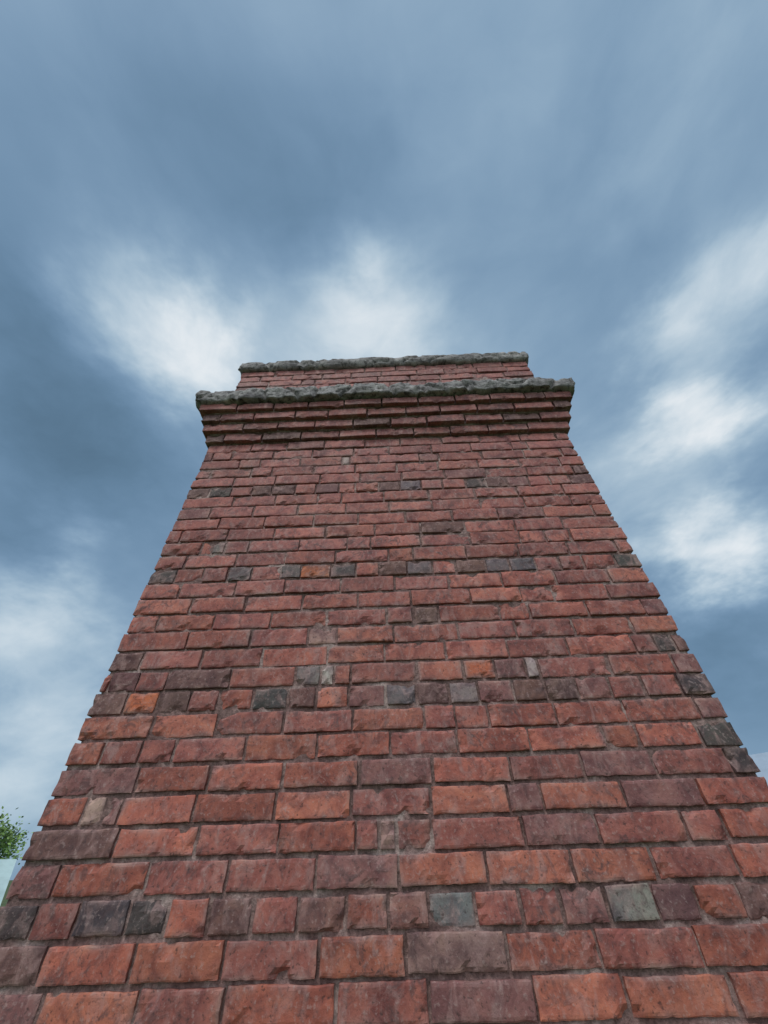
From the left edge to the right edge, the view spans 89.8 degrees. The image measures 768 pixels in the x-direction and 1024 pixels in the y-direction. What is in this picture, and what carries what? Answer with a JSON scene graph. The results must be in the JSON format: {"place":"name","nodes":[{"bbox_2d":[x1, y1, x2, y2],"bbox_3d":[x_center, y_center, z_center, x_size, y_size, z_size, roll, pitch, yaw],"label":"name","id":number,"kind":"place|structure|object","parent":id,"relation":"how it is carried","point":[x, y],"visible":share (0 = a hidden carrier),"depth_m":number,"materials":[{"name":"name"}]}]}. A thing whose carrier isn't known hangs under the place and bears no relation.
{"place":"outdoors","nodes":[
{"label":"outdoors","id":0,"kind":"place"},
{"bbox_2d":[0,880,12,906],"bbox_3d":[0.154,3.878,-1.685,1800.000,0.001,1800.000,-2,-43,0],"label":"ground","id":1,"kind":"structure","parent":0,"point":[4,902],"depth_m":108.65,"materials":[{"name":"plant"}]},
{"bbox_2d":[0,806,32,864],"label":"leafy tree","id":2,"kind":"object","parent":1,"relation":"on","point":[7,840],"visible":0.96,"depth_m":18.15,"materials":[{"name":"green plant"}]},
{"bbox_2d":[0,351,767,1023],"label":"brick chimney","id":3,"kind":"object","parent":1,"relation":"on","point":[406,709],"visible":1,"depth_m":1.17,"materials":[{"name":"red brick"}]},
{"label":"walls","id":4,"kind":"object","parent":1,"relation":"on","visible":0},
{"bbox_2d":[0,859,16,904],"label":"roof","id":5,"kind":"structure","parent":4,"relation":"on","point":[7,867],"depth_m":13.61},
{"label":"walls","id":6,"kind":"object","parent":1,"relation":"on","visible":0},
{"bbox_2d":[749,752,767,784],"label":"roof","id":7,"kind":"structure","parent":6,"relation":"on","point":[760,760],"depth_m":16.92,"materials":[{"name":"blue"}]},
{"bbox_2d":[0,0,767,879],"label":"sky","id":8,"kind":"structure","parent":0,"point":[192,192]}
]}

